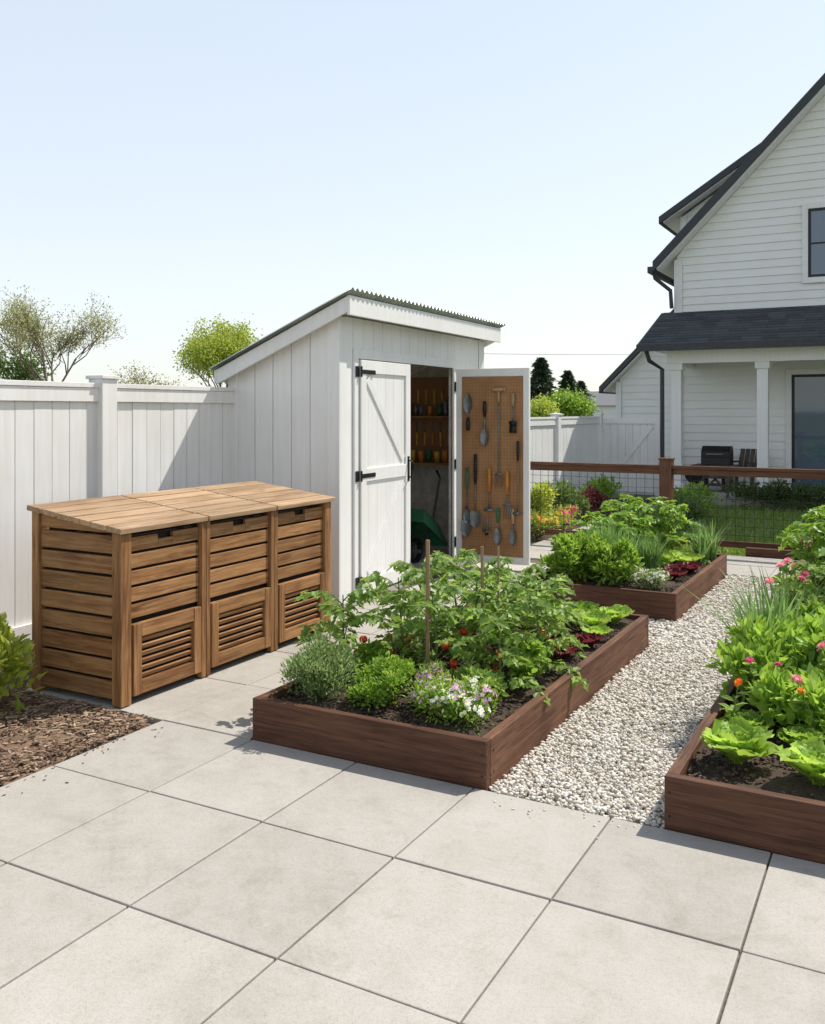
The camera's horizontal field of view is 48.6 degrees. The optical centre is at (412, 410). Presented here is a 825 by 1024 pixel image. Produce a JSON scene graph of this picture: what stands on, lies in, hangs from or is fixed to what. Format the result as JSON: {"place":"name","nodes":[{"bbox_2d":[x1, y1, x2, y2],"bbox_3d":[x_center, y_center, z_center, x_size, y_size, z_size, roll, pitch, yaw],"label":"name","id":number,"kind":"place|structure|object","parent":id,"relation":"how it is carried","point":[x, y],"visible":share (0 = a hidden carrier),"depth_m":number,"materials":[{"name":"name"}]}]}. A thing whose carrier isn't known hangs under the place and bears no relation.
{"place":"outdoors","nodes":[
{"label":"outdoors","id":0,"kind":"place"},
{"bbox_2d":[0,428,656,786],"bbox_3d":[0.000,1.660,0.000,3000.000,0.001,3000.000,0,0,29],"label":"ground","id":1,"kind":"structure","parent":0,"point":[643,496],"depth_m":17.92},
{"bbox_2d":[0,345,56,380],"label":"leafy tree","id":2,"kind":"object","parent":1,"relation":"on","point":[24,374],"visible":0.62,"depth_m":37.80,"materials":[{"name":"green plant"}]},
{"bbox_2d":[0,280,127,381],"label":"budding tree","id":3,"kind":"object","parent":1,"relation":"on","point":[27,323],"visible":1,"depth_m":34.65,"materials":[{"name":"green plant"}]},
{"bbox_2d":[0,686,162,795],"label":"mulch bed","id":4,"kind":"object","parent":1,"relation":"on","point":[37,734],"visible":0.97,"depth_m":4.55,"materials":[{"name":"brown wood"}]},
{"bbox_2d":[0,612,47,714],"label":"garden shrub","id":5,"kind":"object","parent":4,"relation":"on","point":[13,663],"visible":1,"depth_m":4.84,"materials":[{"name":"green plant"}]},
{"bbox_2d":[0,374,234,648],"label":"white board fence","id":6,"kind":"object","parent":1,"relation":"on","point":[101,435],"visible":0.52,"depth_m":6.52,"materials":[{"name":"paint"}]},
{"bbox_2d":[107,359,185,385],"bbox_3d":[-10.512,-0.205,35.952,2.955,3.622,3.314,0,0,29],"label":"maple tree","id":7,"kind":"object","parent":1,"relation":"on","point":[135,380],"visible":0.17,"depth_m":35.95,"materials":[{"name":"green plant"}]},
{"bbox_2d":[172,312,262,386],"bbox_3d":[-6.474,-0.954,32.434,3.752,5.123,4.690,0,0,-27],"label":"maple tree","id":8,"kind":"object","parent":1,"relation":"on","point":[204,354],"visible":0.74,"depth_m":31.43,"materials":[{"name":"green plant"}]},
{"bbox_2d":[530,357,560,403],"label":"conifer tree","id":9,"kind":"object","parent":1,"relation":"on","point":[541,378],"visible":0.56,"depth_m":61.66,"materials":[{"name":"green plant"}]},
{"bbox_2d":[530,392,567,416],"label":"maple tree","id":10,"kind":"object","parent":1,"relation":"on","point":[543,407],"visible":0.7,"depth_m":54.19,"materials":[{"name":"green plant"}]},
{"bbox_2d":[530,412,603,509],"bbox_3d":[1.746,0.840,13.960,0.170,1.620,7.485,0,0,29],"label":"white board fence","id":11,"kind":"object","parent":1,"relation":"on","point":[555,437],"visible":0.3,"depth_m":15.52,"materials":[{"name":"paint"}]},
{"bbox_2d":[603,414,664,498],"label":"white board gate","id":12,"kind":"structure","parent":11,"relation":"attached to","point":[631,440],"depth_m":16.90,"materials":[{"name":"paint"}]},
{"bbox_2d":[556,370,588,416],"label":"conifer tree","id":13,"kind":"object","parent":1,"relation":"on","point":[567,376],"visible":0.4,"depth_m":65.73,"materials":[{"name":"green plant"}]},
{"bbox_2d":[543,384,602,416],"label":"maple tree","id":14,"kind":"object","parent":1,"relation":"on","point":[577,405],"visible":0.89,"depth_m":59.43,"materials":[{"name":"green plant"}]},
{"bbox_2d":[530,498,651,544],"bbox_3d":[2.219,1.625,13.597,1.120,0.001,7.600,0,0,29],"label":"soil border","id":15,"kind":"object","parent":1,"relation":"on","point":[543,537],"depth_m":13.42,"materials":[{"name":"brown soil"}]},
{"bbox_2d":[530,480,559,526],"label":"golden shrub","id":16,"kind":"object","parent":15,"relation":"on","point":[535,499],"visible":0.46,"depth_m":11.95,"materials":[{"name":"yellow plant"}]},
{"bbox_2d":[530,509,562,539],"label":"marigold plant","id":17,"kind":"object","parent":15,"relation":"on","point":[535,518],"visible":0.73,"depth_m":11.47,"materials":[{"name":"yellow plant"}]},
{"bbox_2d":[549,503,580,529],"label":"marigold plant","id":18,"kind":"object","parent":15,"relation":"on","point":[567,512],"visible":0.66,"depth_m":12.40,"materials":[{"name":"plant"}]},
{"bbox_2d":[546,477,592,516],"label":"garden shrub","id":19,"kind":"object","parent":15,"relation":"on","point":[567,496],"visible":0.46,"depth_m":13.01,"materials":[{"name":"green plant"}]},
{"bbox_2d":[570,486,610,519],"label":"red shrub","id":20,"kind":"object","parent":15,"relation":"on","point":[596,500],"visible":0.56,"depth_m":13.64,"materials":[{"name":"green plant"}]},
{"bbox_2d":[574,473,622,511],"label":"garden shrub","id":21,"kind":"object","parent":15,"relation":"on","point":[607,486],"visible":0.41,"depth_m":14.90,"materials":[{"name":"green plant"}]},
{"bbox_2d":[530,458,824,549],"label":"wire fence","id":22,"kind":"object","parent":15,"relation":"on","point":[666,469],"visible":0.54,"depth_m":10.58,"materials":[{"name":"brown wood"}]},
{"bbox_2d":[586,391,615,427],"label":"neighbour house","id":23,"kind":"structure","parent":1,"relation":"on","point":[606,404],"depth_m":84.69,"materials":[{"name":"paint"}]},
{"bbox_2d":[599,73,824,508],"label":"farmhouse","id":24,"kind":"object","parent":1,"relation":"on","point":[729,350],"visible":0.91,"depth_m":17.00,"materials":[{"name":"paint"}]},
{"bbox_2d":[694,446,740,492],"bbox_3d":[5.519,1.048,16.557,0.760,0.820,0.463,0,0,29],"label":"barbecue grill","id":25,"kind":"object","parent":24,"relation":"on","point":[721,456],"visible":0.72,"depth_m":16.42,"materials":[{"name":"black metal"}]},
{"bbox_2d":[722,448,756,489],"bbox_3d":[6.104,1.082,16.766,0.688,0.752,0.630,0,0,-44],"label":"patio chair","id":26,"kind":"object","parent":24,"relation":"on","point":[751,460],"visible":0.23,"depth_m":16.99,"materials":[{"name":"brown wood"}]},
{"bbox_2d":[786,368,824,489],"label":"glass door","id":27,"kind":"structure","parent":24,"relation":"in","point":[805,388],"depth_m":16.76,"materials":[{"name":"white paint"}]},
{"bbox_2d":[802,202,824,283],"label":"window","id":28,"kind":"structure","parent":24,"relation":"in","point":[813,214],"depth_m":16.69,"materials":[{"name":"glass"}]},
{"bbox_2d":[745,547,812,560],"bbox_3d":[5.708,1.580,9.007,4.600,0.140,0.080,0,0,29],"label":"timber edging","id":29,"kind":"object","parent":1,"relation":"on","point":[763,552],"visible":0.55,"depth_m":9.96,"materials":[{"name":"brown wood"}]},
{"bbox_2d":[25,503,797,740],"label":"garden path","id":30,"kind":"structure","parent":0,"point":[219,699],"depth_m":5.30,"materials":[{"name":"concrete"}]},
{"bbox_2d":[27,481,335,707],"bbox_3d":[-1.383,1.066,5.948,0.744,1.058,2.070,0,0,29],"label":"wooden storage bin","id":31,"kind":"object","parent":30,"relation":"on","point":[135,594],"visible":0.94,"depth_m":5.32,"materials":[{"name":"brown wood"}]},
{"bbox_2d":[209,287,529,607],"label":"garden shed","id":32,"kind":"structure","parent":30,"relation":"on","point":[399,429],"depth_m":8.12,"materials":[{"name":"white paint"}]},
{"bbox_2d":[456,368,529,565],"bbox_3d":[0.803,0.555,9.252,0.780,1.970,0.100,0,0,25],"label":"open door","id":33,"kind":"structure","parent":32,"relation":"in","point":[493,404],"depth_m":9.25,"materials":[{"name":"white paint"}]},
{"bbox_2d":[0,721,824,1023],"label":"paved patio","id":34,"kind":"structure","parent":0,"point":[172,873],"depth_m":2.96,"materials":[{"name":"concrete"}]},
{"bbox_2d":[0,0,824,391],"label":"sky","id":35,"kind":"structure","parent":0,"point":[517,164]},
{"bbox_2d":[489,574,787,838],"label":"gravel path","id":36,"kind":"structure","parent":0,"point":[614,747],"depth_m":4.62,"materials":[{"name":"grey gravel"}]},
{"bbox_2d":[253,599,648,790],"bbox_3d":[0.419,1.515,5.357,1.247,0.230,2.732,0,0,29],"label":"raised garden bed","id":37,"kind":"object","parent":36,"relation":"on","point":[401,738],"visible":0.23,"depth_m":4.31,"materials":[{"name":"brown wood"}]},
{"bbox_2d":[277,631,362,703],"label":"rosemary bush","id":38,"kind":"object","parent":37,"relation":"on","point":[319,673],"visible":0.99,"depth_m":4.50,"materials":[{"name":"green plant"}]},
{"bbox_2d":[291,582,385,674],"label":"tomato plant","id":39,"kind":"object","parent":37,"relation":"on","point":[351,619],"visible":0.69,"depth_m":4.86,"materials":[{"name":"green plant"}]},
{"bbox_2d":[345,650,417,710],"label":"boxwood shrub","id":40,"kind":"object","parent":37,"relation":"on","point":[383,676],"visible":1,"depth_m":4.42,"materials":[{"name":"green plant"}]},
{"bbox_2d":[347,637,417,682],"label":"basil plant","id":41,"kind":"object","parent":37,"relation":"on","point":[370,651],"visible":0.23,"depth_m":4.85,"materials":[{"name":"green plant"}]},
{"bbox_2d":[356,566,454,668],"bbox_3d":[-0.027,1.150,5.149,0.603,0.568,0.576,0,0,-15],"label":"tomato plant","id":42,"kind":"object","parent":37,"relation":"on","point":[416,575],"visible":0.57,"depth_m":5.10,"materials":[{"name":"green plant"}]},
{"bbox_2d":[375,555,472,648],"bbox_3d":[0.008,1.159,5.509,0.694,0.590,0.641,0,0,29],"label":"tomato plant","id":43,"kind":"object","parent":37,"relation":"on","point":[403,566],"visible":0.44,"depth_m":5.51,"materials":[{"name":"green plant"}]},
{"bbox_2d":[426,540,429,663],"bbox_3d":[0.079,1.085,4.741,0.022,0.830,0.021,0,0,29],"label":"garden stake","id":44,"kind":"object","parent":37,"relation":"on","point":[427,598],"visible":0.65,"depth_m":4.73,"materials":[{"name":"brown wood"}]},
{"bbox_2d":[374,584,485,687],"bbox_3d":[0.087,1.180,4.846,0.618,0.546,0.647,0,0,10],"label":"tomato plant","id":45,"kind":"object","parent":37,"relation":"on","point":[411,625],"visible":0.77,"depth_m":4.83,"materials":[{"name":"green plant"}]},
{"bbox_2d":[410,658,455,683],"bbox_3d":[0.136,1.330,4.472,0.244,0.232,0.285,0,0,29],"label":"flowering verbena","id":46,"kind":"object","parent":37,"relation":"on","point":[436,667],"visible":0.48,"depth_m":4.46,"materials":[{"name":"pink plant"}]},
{"bbox_2d":[402,668,499,735],"bbox_3d":[0.185,1.327,4.240,0.456,0.249,0.395,0,0,29],"label":"flowering alyssum","id":47,"kind":"object","parent":37,"relation":"on","point":[458,700],"visible":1,"depth_m":4.15,"materials":[{"name":"white plant"}]},
{"bbox_2d":[424,548,500,626],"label":"tomato plant","id":48,"kind":"object","parent":37,"relation":"on","point":[471,553],"visible":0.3,"depth_m":6.03,"materials":[{"name":"green plant"}]},
{"bbox_2d":[431,562,522,663],"bbox_3d":[0.350,1.165,5.139,0.679,0.606,0.577,0,0,29],"label":"tomato plant","id":49,"kind":"object","parent":37,"relation":"on","point":[471,596],"visible":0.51,"depth_m":5.13,"materials":[{"name":"green plant"}]},
{"bbox_2d":[452,657,509,705],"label":"basil plant","id":50,"kind":"object","parent":37,"relation":"on","point":[472,670],"visible":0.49,"depth_m":4.45,"materials":[{"name":"green plant"}]},
{"bbox_2d":[447,556,543,647],"bbox_3d":[0.489,1.165,5.627,0.501,0.551,0.688,0,0,-30],"label":"tomato plant","id":51,"kind":"object","parent":37,"relation":"on","point":[492,562],"visible":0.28,"depth_m":5.60,"materials":[{"name":"green plant"}]},
{"bbox_2d":[451,596,554,705],"bbox_3d":[0.455,1.200,4.697,0.551,0.495,0.638,0,0,15],"label":"tomato plant","id":52,"kind":"object","parent":37,"relation":"on","point":[489,622],"visible":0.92,"depth_m":4.66,"materials":[{"name":"green plant"}]},
{"bbox_2d":[480,563,564,627],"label":"tomato plant","id":53,"kind":"object","parent":37,"relation":"on","point":[528,571],"visible":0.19,"depth_m":5.97,"materials":[{"name":"green plant"}]},
{"bbox_2d":[506,635,551,683],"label":"basil plant","id":54,"kind":"object","parent":37,"relation":"on","point":[532,648],"visible":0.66,"depth_m":4.76,"materials":[{"name":"green plant"}]},
{"bbox_2d":[491,577,589,690],"bbox_3d":[0.689,1.196,5.031,0.625,0.576,0.598,0,0,29],"label":"tomato plant","id":55,"kind":"object","parent":37,"relation":"on","point":[547,613],"visible":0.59,"depth_m":4.97,"materials":[{"name":"green plant"}]},
{"bbox_2d":[501,572,590,658],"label":"tomato plant","id":56,"kind":"object","parent":37,"relation":"on","point":[553,619],"visible":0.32,"depth_m":5.36,"materials":[{"name":"green plant"}]},
{"bbox_2d":[560,600,598,612],"bbox_3d":[1.104,1.352,6.157,0.274,0.148,0.286,0,0,29],"label":"lettuce","id":57,"kind":"object","parent":37,"relation":"on","point":[587,605],"visible":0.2,"depth_m":6.16,"materials":[{"name":"green plant"}]},
{"bbox_2d":[575,631,602,646],"bbox_3d":[1.058,1.382,5.511,0.189,0.087,0.219,0,0,29],"label":"red leaf lettuce","id":58,"kind":"object","parent":37,"relation":"on","point":[589,639],"visible":0.98,"depth_m":5.48,"materials":[{"name":"red plant"}]},
{"bbox_2d":[570,608,611,625],"bbox_3d":[1.142,1.352,5.893,0.299,0.148,0.232,0,0,29],"label":"lettuce","id":59,"kind":"object","parent":37,"relation":"on","point":[595,617],"visible":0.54,"depth_m":5.86,"materials":[{"name":"green plant"}]},
{"bbox_2d":[580,623,613,635],"bbox_3d":[1.154,1.379,5.705,0.194,0.094,0.181,0,0,-12],"label":"lettuce","id":60,"kind":"object","parent":37,"relation":"on","point":[601,629],"visible":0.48,"depth_m":5.68,"materials":[{"name":"green plant"}]},
{"bbox_2d":[596,604,634,623],"bbox_3d":[1.368,1.365,6.115,0.262,0.121,0.220,0,0,-9],"label":"lettuce","id":61,"kind":"object","parent":37,"relation":"on","point":[617,613],"visible":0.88,"depth_m":6.10,"materials":[{"name":"green plant"}]},
{"bbox_2d":[533,550,726,621],"bbox_3d":[1.994,1.515,8.246,1.247,0.230,2.212,0,0,29],"label":"raised garden bed","id":62,"kind":"object","parent":36,"relation":"on","point":[674,600],"visible":0.3,"depth_m":7.31,"materials":[{"name":"brown wood"}]},
{"bbox_2d":[537,532,593,582],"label":"leafy greens","id":63,"kind":"object","parent":62,"relation":"on","point":[568,560],"visible":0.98,"depth_m":7.60,"materials":[{"name":"green plant"}]},
{"bbox_2d":[550,528,594,572],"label":"leafy greens","id":64,"kind":"object","parent":62,"relation":"on","point":[580,533],"visible":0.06,"depth_m":8.04,"materials":[{"name":"green plant"}]},
{"bbox_2d":[572,530,614,581],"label":"leafy greens","id":65,"kind":"object","parent":62,"relation":"on","point":[593,544],"visible":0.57,"depth_m":7.58,"materials":[{"name":"green plant"}]},
{"bbox_2d":[569,510,617,534],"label":"bean plant","id":66,"kind":"object","parent":62,"relation":"on","point":[582,522],"visible":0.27,"depth_m":8.44,"materials":[{"name":"green plant"}]},
{"bbox_2d":[579,518,629,577],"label":"chive clump","id":67,"kind":"object","parent":62,"relation":"on","point":[609,536],"visible":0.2,"depth_m":7.79,"materials":[{"name":"green plant"}]},
{"bbox_2d":[584,504,637,544],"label":"bean plant","id":68,"kind":"object","parent":62,"relation":"on","point":[619,515],"visible":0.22,"depth_m":8.59,"materials":[{"name":"green plant"}]},
{"bbox_2d":[588,536,644,585],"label":"leafy greens","id":69,"kind":"object","parent":62,"relation":"on","point":[613,562],"visible":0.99,"depth_m":7.38,"materials":[{"name":"green plant"}]},
{"bbox_2d":[600,494,653,538],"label":"bean plant","id":70,"kind":"object","parent":62,"relation":"on","point":[623,496],"visible":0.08,"depth_m":9.19,"materials":[{"name":"green plant"}]},
{"bbox_2d":[604,524,650,581],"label":"chive clump","id":71,"kind":"object","parent":62,"relation":"on","point":[635,543],"visible":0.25,"depth_m":7.64,"materials":[{"name":"green plant"}]},
{"bbox_2d":[609,495,671,547],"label":"bean plant","id":72,"kind":"object","parent":62,"relation":"on","point":[644,508],"visible":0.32,"depth_m":8.68,"materials":[{"name":"green plant"}]},
{"bbox_2d":[611,512,672,563],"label":"bean plant","id":73,"kind":"object","parent":62,"relation":"on","point":[643,521],"visible":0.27,"depth_m":8.42,"materials":[{"name":"green plant"}]},
{"bbox_2d":[628,565,672,590],"bbox_3d":[1.914,1.346,7.328,0.347,0.210,0.337,0,0,29],"label":"flowering alyssum","id":74,"kind":"object","parent":62,"relation":"on","point":[652,576],"visible":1,"depth_m":7.28,"materials":[{"name":"white plant"}]},
{"bbox_2d":[629,528,673,569],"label":"chive clump","id":75,"kind":"object","parent":62,"relation":"on","point":[653,555],"visible":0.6,"depth_m":7.71,"materials":[{"name":"green plant"}]},
{"bbox_2d":[628,496,681,562],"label":"bean plant","id":76,"kind":"object","parent":62,"relation":"on","point":[664,509],"visible":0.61,"depth_m":8.65,"materials":[{"name":"green plant"}]},
{"bbox_2d":[642,500,710,563],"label":"bean plant","id":77,"kind":"object","parent":62,"relation":"on","point":[681,535],"visible":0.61,"depth_m":8.73,"materials":[{"name":"green plant"}]},
{"bbox_2d":[673,549,704,562],"bbox_3d":[2.515,1.350,8.298,0.280,0.152,0.304,0,0,29],"label":"lettuce","id":78,"kind":"object","parent":62,"relation":"on","point":[691,556],"visible":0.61,"depth_m":8.27,"materials":[{"name":"green plant"}]},
{"bbox_2d":[679,523,719,563],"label":"onion clump","id":79,"kind":"object","parent":62,"relation":"on","point":[699,547],"visible":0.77,"depth_m":8.54,"materials":[{"name":"green plant"}]},
{"bbox_2d":[692,518,740,559],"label":"onion clump","id":80,"kind":"object","parent":62,"relation":"on","point":[713,552],"visible":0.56,"depth_m":8.76,"materials":[{"name":"green plant"}]},
{"bbox_2d":[664,675,824,863],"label":"raised garden bed","id":81,"kind":"object","parent":36,"relation":"on","point":[772,803],"visible":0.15,"depth_m":3.43,"materials":[{"name":"brown wood"}]},
{"bbox_2d":[719,678,748,717],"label":"zinnia plant","id":82,"kind":"object","parent":81,"relation":"on","point":[735,706],"visible":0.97,"depth_m":4.07,"materials":[{"name":"green plant"}]},
{"bbox_2d":[700,715,778,764],"bbox_3d":[1.321,1.348,3.688,0.310,0.157,0.289,0,0,-37],"label":"lettuce","id":83,"kind":"object","parent":81,"relation":"on","point":[736,740],"visible":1,"depth_m":3.67,"materials":[{"name":"green plant"}]},
{"bbox_2d":[719,709,774,728],"bbox_3d":[1.481,1.379,4.036,0.234,0.094,0.215,0,0,29],"label":"lettuce","id":84,"kind":"object","parent":81,"relation":"on","point":[754,719],"visible":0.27,"depth_m":4.04,"materials":[{"name":"green plant"}]},
{"bbox_2d":[679,580,815,682],"bbox_3d":[1.797,1.145,4.753,0.644,0.570,0.587,0,0,-23],"label":"onion clump","id":85,"kind":"object","parent":81,"relation":"on","point":[739,613],"visible":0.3,"depth_m":4.75,"materials":[{"name":"green plant"}]},
{"bbox_2d":[703,630,815,703],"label":"leafy greens","id":86,"kind":"object","parent":81,"relation":"on","point":[735,653],"visible":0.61,"depth_m":4.39,"materials":[{"name":"green plant"}]},
{"bbox_2d":[716,566,817,622],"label":"onion clump","id":87,"kind":"object","parent":81,"relation":"on","point":[768,607],"visible":0.23,"depth_m":5.01,"materials":[{"name":"green plant"}]},
{"bbox_2d":[724,610,810,682],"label":"leafy greens","id":88,"kind":"object","parent":81,"relation":"on","point":[786,627],"visible":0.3,"depth_m":4.63,"materials":[{"name":"green plant"}]},
{"bbox_2d":[764,557,792,611],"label":"zinnia plant","id":89,"kind":"object","parent":81,"relation":"on","point":[787,560],"visible":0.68,"depth_m":5.52,"materials":[{"name":"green plant"}]},
{"bbox_2d":[735,562,824,619],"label":"onion clump","id":90,"kind":"object","parent":81,"relation":"on","point":[785,600],"visible":0.22,"depth_m":5.19,"materials":[{"name":"green plant"}]},
{"bbox_2d":[746,662,824,744],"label":"leafy greens","id":91,"kind":"object","parent":81,"relation":"on","point":[769,694],"visible":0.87,"depth_m":4.03,"materials":[{"name":"green plant"}]},
{"bbox_2d":[772,560,824,612],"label":"plant","id":92,"kind":"object","parent":81,"relation":"on","point":[815,570],"visible":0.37,"depth_m":5.42,"materials":[{"name":"green plant"}]},
{"bbox_2d":[776,737,824,787],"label":"lettuce","id":93,"kind":"object","parent":81,"relation":"on","point":[807,759],"visible":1,"depth_m":3.47,"materials":[{"name":"green plant"}]},
{"bbox_2d":[778,722,824,742],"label":"lettuce","id":94,"kind":"object","parent":81,"relation":"on","point":[795,732],"visible":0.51,"depth_m":3.83,"materials":[{"name":"green plant"}]},
{"bbox_2d":[792,687,816,727],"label":"zinnia plant","id":95,"kind":"object","parent":81,"relation":"on","point":[805,700],"visible":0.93,"depth_m":3.94,"materials":[{"name":"green plant"}]},
{"bbox_2d":[785,593,824,620],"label":"leafy greens","id":96,"kind":"object","parent":81,"relation":"on","point":[818,610],"visible":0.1,"depth_m":5.05,"materials":[{"name":"green plant"}]},
{"bbox_2d":[788,627,824,673],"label":"leafy greens","id":97,"kind":"object","parent":81,"relation":"on","point":[808,644],"visible":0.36,"depth_m":4.32,"materials":[{"name":"green plant"}]},
{"bbox_2d":[798,606,824,635],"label":"leafy greens","id":98,"kind":"object","parent":81,"relation":"on","point":[815,624],"visible":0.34,"depth_m":4.61,"materials":[{"name":"green plant"}]},
{"bbox_2d":[641,501,816,556],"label":"lawn","id":99,"kind":"structure","parent":0,"point":[745,515],"depth_m":13.34,"materials":[{"name":"green plant"}]},
{"bbox_2d":[655,487,712,532],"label":"garden shrub","id":100,"kind":"object","parent":99,"relation":"on","point":[696,510],"visible":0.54,"depth_m":12.12,"materials":[{"name":"green plant"}]},
{"bbox_2d":[674,481,721,521],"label":"garden shrub","id":101,"kind":"object","parent":99,"relation":"on","point":[686,489],"visible":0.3,"depth_m":13.53,"materials":[{"name":"green plant"}]},
{"bbox_2d":[718,477,824,509],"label":"boxwood hedge","id":102,"kind":"object","parent":99,"relation":"on","point":[765,495],"visible":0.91,"depth_m":15.02,"materials":[{"name":"green plant"}]},
{"bbox_2d":[788,560,823,607],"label":"raised garden bed","id":103,"kind":"object","parent":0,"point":[821,585],"visible":0.02,"depth_m":7.17,"materials":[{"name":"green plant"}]},
{"bbox_2d":[769,512,824,602],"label":"bean plant","id":104,"kind":"object","parent":103,"relation":"on","point":[815,538],"visible":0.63,"depth_m":6.73,"materials":[{"name":"green plant"}]},
{"bbox_2d":[776,505,824,585],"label":"bean plant","id":105,"kind":"object","parent":103,"relation":"on","point":[815,511],"visible":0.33,"depth_m":7.21,"materials":[{"name":"green plant"}]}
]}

